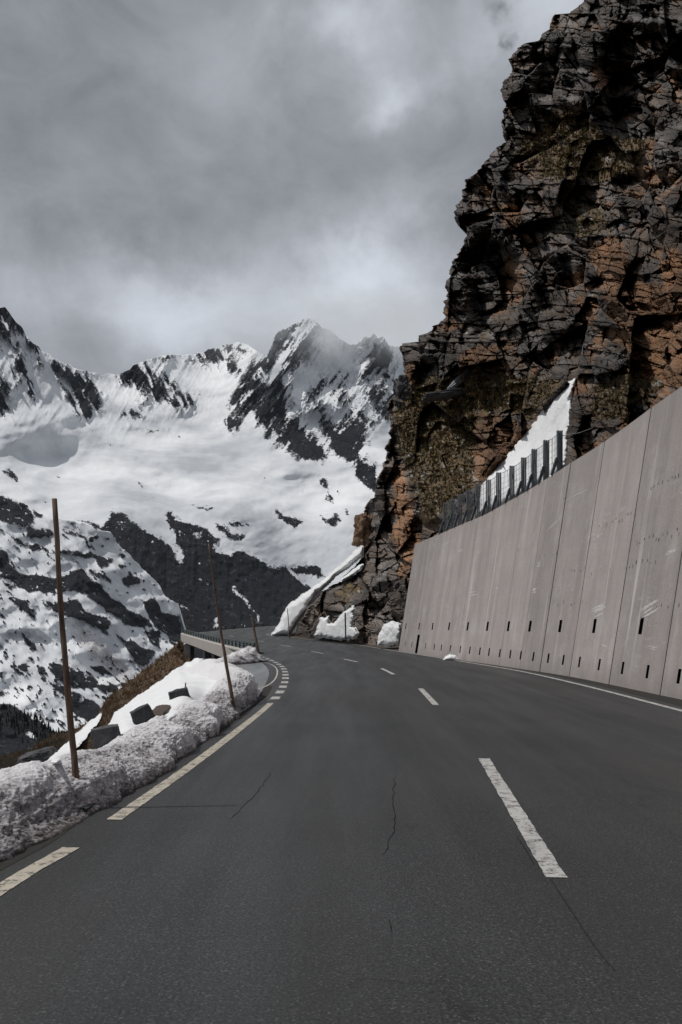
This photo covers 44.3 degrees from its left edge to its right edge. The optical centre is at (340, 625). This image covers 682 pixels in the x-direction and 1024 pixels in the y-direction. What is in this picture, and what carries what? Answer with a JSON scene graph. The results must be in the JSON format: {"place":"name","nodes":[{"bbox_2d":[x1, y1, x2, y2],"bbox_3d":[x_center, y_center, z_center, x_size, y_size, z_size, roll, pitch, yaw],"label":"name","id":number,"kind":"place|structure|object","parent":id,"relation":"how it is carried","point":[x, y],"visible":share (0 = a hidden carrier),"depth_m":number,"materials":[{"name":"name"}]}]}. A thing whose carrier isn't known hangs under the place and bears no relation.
{"place":"outdoors","nodes":[
{"label":"outdoors","id":0,"kind":"place"},
{"bbox_2d":[0,495,185,755],"bbox_3d":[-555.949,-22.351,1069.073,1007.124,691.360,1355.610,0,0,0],"label":"mountain spur","id":1,"kind":"structure","parent":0,"point":[123,618],"depth_m":1046.20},
{"bbox_2d":[0,703,59,747],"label":"forest","id":2,"kind":"object","parent":1,"relation":"on","point":[25,719],"visible":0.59,"depth_m":652.48,"materials":[{"name":"plant"}]},
{"bbox_2d":[0,638,191,768],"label":"hillside","id":3,"kind":"structure","parent":0,"point":[85,743],"depth_m":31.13,"materials":[{"name":"brown plant"}]},
{"bbox_2d":[17,746,57,763],"bbox_3d":[-3.778,1.701,10.503,0.540,0.374,0.502,0,0,0],"label":"boulder","id":4,"kind":"object","parent":3,"relation":"on","point":[44,754],"visible":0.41,"depth_m":10.34,"materials":[{"name":"grey stone"}]},
{"bbox_2d":[48,714,101,763],"bbox_3d":[-6.413,2.388,21.119,0.518,2.629,30.212,0,0,-15],"label":"snow patch","id":5,"kind":"object","parent":3,"relation":"on","point":[81,736],"visible":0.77,"depth_m":14.91,"materials":[{"name":"white snow"}]},
{"bbox_2d":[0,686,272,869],"bbox_3d":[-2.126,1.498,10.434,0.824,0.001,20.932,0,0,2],"label":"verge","id":6,"kind":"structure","parent":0,"point":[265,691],"depth_m":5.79,"materials":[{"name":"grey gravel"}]},
{"bbox_2d":[78,697,261,812],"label":"kerb","id":7,"kind":"structure","parent":6,"relation":"on","point":[87,807],"depth_m":13.95,"materials":[{"name":"concrete"}]},
{"bbox_2d":[108,658,216,733],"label":"snow field","id":8,"kind":"structure","parent":0,"point":[198,686],"depth_m":17.08,"materials":[{"name":"white snow"}]},
{"bbox_2d":[91,724,120,748],"bbox_3d":[-2.635,1.244,9.402,0.330,0.266,0.260,0,0,-17],"label":"guard stone","id":9,"kind":"object","parent":8,"relation":"on","point":[102,736],"visible":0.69,"depth_m":9.28,"materials":[{"name":"grey stone"}]},
{"bbox_2d":[130,703,154,724],"bbox_3d":[-2.733,1.270,11.600,0.372,0.385,0.277,0,0,-15],"label":"guard stone","id":10,"kind":"object","parent":8,"relation":"on","point":[142,714],"visible":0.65,"depth_m":11.47,"materials":[{"name":"grey stone"}]},
{"bbox_2d":[153,705,169,715],"bbox_3d":[-2.624,1.228,12.217,0.267,0.157,2.187,0,0,-13],"label":"earth patch","id":11,"kind":"object","parent":8,"relation":"on","point":[159,710],"visible":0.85,"depth_m":11.91,"materials":[{"name":"soil"}]},
{"bbox_2d":[168,687,189,699],"bbox_3d":[-2.613,1.190,13.598,0.375,0.387,0.282,0,0,-16],"label":"guard stone","id":12,"kind":"object","parent":8,"relation":"on","point":[175,693],"visible":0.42,"depth_m":13.47,"materials":[{"name":"grey stone"}]},
{"bbox_2d":[0,307,404,657],"bbox_3d":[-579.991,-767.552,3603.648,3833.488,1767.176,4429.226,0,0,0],"label":"mountain range","id":13,"kind":"structure","parent":0,"point":[258,472],"depth_m":2899.21,"materials":[{"name":"white snow"}]},
{"bbox_2d":[203,659,277,696],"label":"layby","id":14,"kind":"structure","parent":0,"point":[259,671],"depth_m":26.84,"materials":[{"name":"concrete"}]},
{"bbox_2d":[218,646,267,664],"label":"snow bank","id":15,"kind":"structure","parent":14,"relation":"on","point":[247,654],"depth_m":33.50,"materials":[{"name":"white snow"}]},
{"bbox_2d":[251,617,259,653],"bbox_3d":[-3.600,0.619,35.612,0.635,1.968,0.131,0,0,38],"label":"snow pole","id":16,"kind":"object","parent":15,"relation":"on","point":[256,641],"visible":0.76,"depth_m":35.61,"materials":[{"name":"brown wood"}]},
{"bbox_2d":[0,0,583,374],"label":"sky","id":17,"kind":"structure","parent":0,"point":[182,177],"materials":[{"name":"grey"}]},
{"bbox_2d":[269,632,398,649],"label":"verge","id":18,"kind":"structure","parent":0,"point":[366,644],"depth_m":66.63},
{"bbox_2d":[377,621,401,647],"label":"snow patch","id":19,"kind":"object","parent":18,"relation":"on","point":[389,635],"visible":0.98,"depth_m":52.96,"materials":[{"name":"white snow"}]},
{"bbox_2d":[0,626,681,1023],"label":"road","id":20,"kind":"structure","parent":0,"point":[330,832],"depth_m":5.18,"materials":[{"name":"grey asphalt"}]},
{"bbox_2d":[0,659,257,861],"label":"snow bank","id":21,"kind":"structure","parent":20,"relation":"on","point":[41,802],"depth_m":7.48,"materials":[{"name":"white snow"}]},
{"bbox_2d":[52,498,79,778],"bbox_3d":[-2.284,0.168,6.959,0.350,2.475,0.065,0,0,32],"label":"snow pole","id":22,"kind":"object","parent":21,"relation":"on","point":[70,725],"visible":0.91,"depth_m":6.95,"materials":[{"name":"brown wood"}]},
{"bbox_2d":[208,544,235,707],"bbox_3d":[-2.030,0.034,14.279,0.571,2.891,0.069,0,0,22],"label":"snow pole","id":23,"kind":"object","parent":21,"relation":"on","point":[226,663],"visible":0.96,"depth_m":14.25,"materials":[{"name":"brown wood"}]},
{"bbox_2d":[181,633,266,666],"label":"viaduct","id":24,"kind":"object","parent":20,"relation":"attached to","point":[211,649],"visible":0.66,"depth_m":75.09,"materials":[{"name":"concrete"}]},
{"bbox_2d":[183,629,255,647],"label":"guard rail","id":25,"kind":"object","parent":24,"relation":"on","point":[228,641],"visible":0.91,"depth_m":60.80,"materials":[{"name":"grey metal"}]},
{"bbox_2d":[443,654,459,659],"bbox_3d":[4.832,1.404,36.629,0.786,0.361,0.803,0,0,0],"label":"snow patch","id":26,"kind":"object","parent":20,"relation":"on","point":[451,657],"visible":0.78,"depth_m":36.33,"materials":[{"name":"white snow"}]},
{"bbox_2d":[399,387,681,699],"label":"retaining wall","id":27,"kind":"structure","parent":20,"relation":"on","point":[573,569],"depth_m":25.18,"materials":[{"name":"concrete"}]},
{"bbox_2d":[438,428,591,533],"bbox_3d":[6.401,-5.681,36.239,1.416,2.296,15.399,0,0,-12],"label":"snow fence","id":28,"kind":"object","parent":27,"relation":"on","point":[545,473],"visible":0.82,"depth_m":33.82,"materials":[{"name":"metal"}]},
{"bbox_2d":[309,298,430,346],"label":"mist","id":29,"kind":"structure","parent":0,"point":[405,321],"depth_m":2826.00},
{"bbox_2d":[295,0,681,644],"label":"cliff","id":30,"kind":"structure","parent":0,"point":[603,77],"depth_m":65.35,"materials":[{"name":"brown stone"}]},
{"bbox_2d":[271,546,363,635],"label":"snow bank","id":31,"kind":"structure","parent":30,"relation":"on","point":[299,605],"depth_m":86.40,"materials":[{"name":"white snow"}]},
{"bbox_2d":[314,605,358,640],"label":"snow patch","id":32,"kind":"object","parent":30,"relation":"on","point":[335,630],"visible":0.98,"depth_m":68.42,"materials":[{"name":"white snow"}]},
{"bbox_2d":[344,613,345,641],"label":"marker post","id":33,"kind":"object","parent":32,"relation":"on","point":[345,626],"visible":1,"depth_m":63.95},
{"bbox_2d":[340,564,363,581],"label":"snow patch","id":34,"kind":"object","parent":30,"relation":"on","point":[352,572],"visible":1,"depth_m":80.52,"materials":[{"name":"white snow"}]},
{"bbox_2d":[351,512,373,552],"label":"rock outcrop","id":35,"kind":"object","parent":30,"relation":"on","point":[363,529],"visible":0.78,"depth_m":82.53,"materials":[{"name":"brown stone"}]},
{"bbox_2d":[393,372,419,408],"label":"rock outcrop","id":36,"kind":"object","parent":30,"relation":"on","point":[401,384],"visible":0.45,"depth_m":72.88,"materials":[{"name":"grey stone"}]},
{"bbox_2d":[422,388,463,402],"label":"rock slab","id":37,"kind":"object","parent":30,"relation":"on","point":[441,395],"visible":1,"depth_m":59.57,"materials":[{"name":"grey stone"}]},
{"bbox_2d":[447,370,470,389],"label":"rock slab","id":38,"kind":"object","parent":30,"relation":"on","point":[456,382],"visible":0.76,"depth_m":60.54,"materials":[{"name":"grey stone"}]},
{"bbox_2d":[332,0,681,606],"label":"cliff grass","id":39,"kind":"structure","parent":30,"relation":"on","point":[569,151],"depth_m":63.48,"materials":[{"name":"brown plant"}]},
{"bbox_2d":[480,378,576,516],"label":"snow patch","id":40,"kind":"object","parent":30,"relation":"on","point":[551,421],"visible":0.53,"depth_m":42.13,"materials":[{"name":"white snow"}]},
{"bbox_2d":[483,663,681,705],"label":"verge","id":41,"kind":"structure","parent":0,"point":[671,700],"depth_m":19.08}
]}

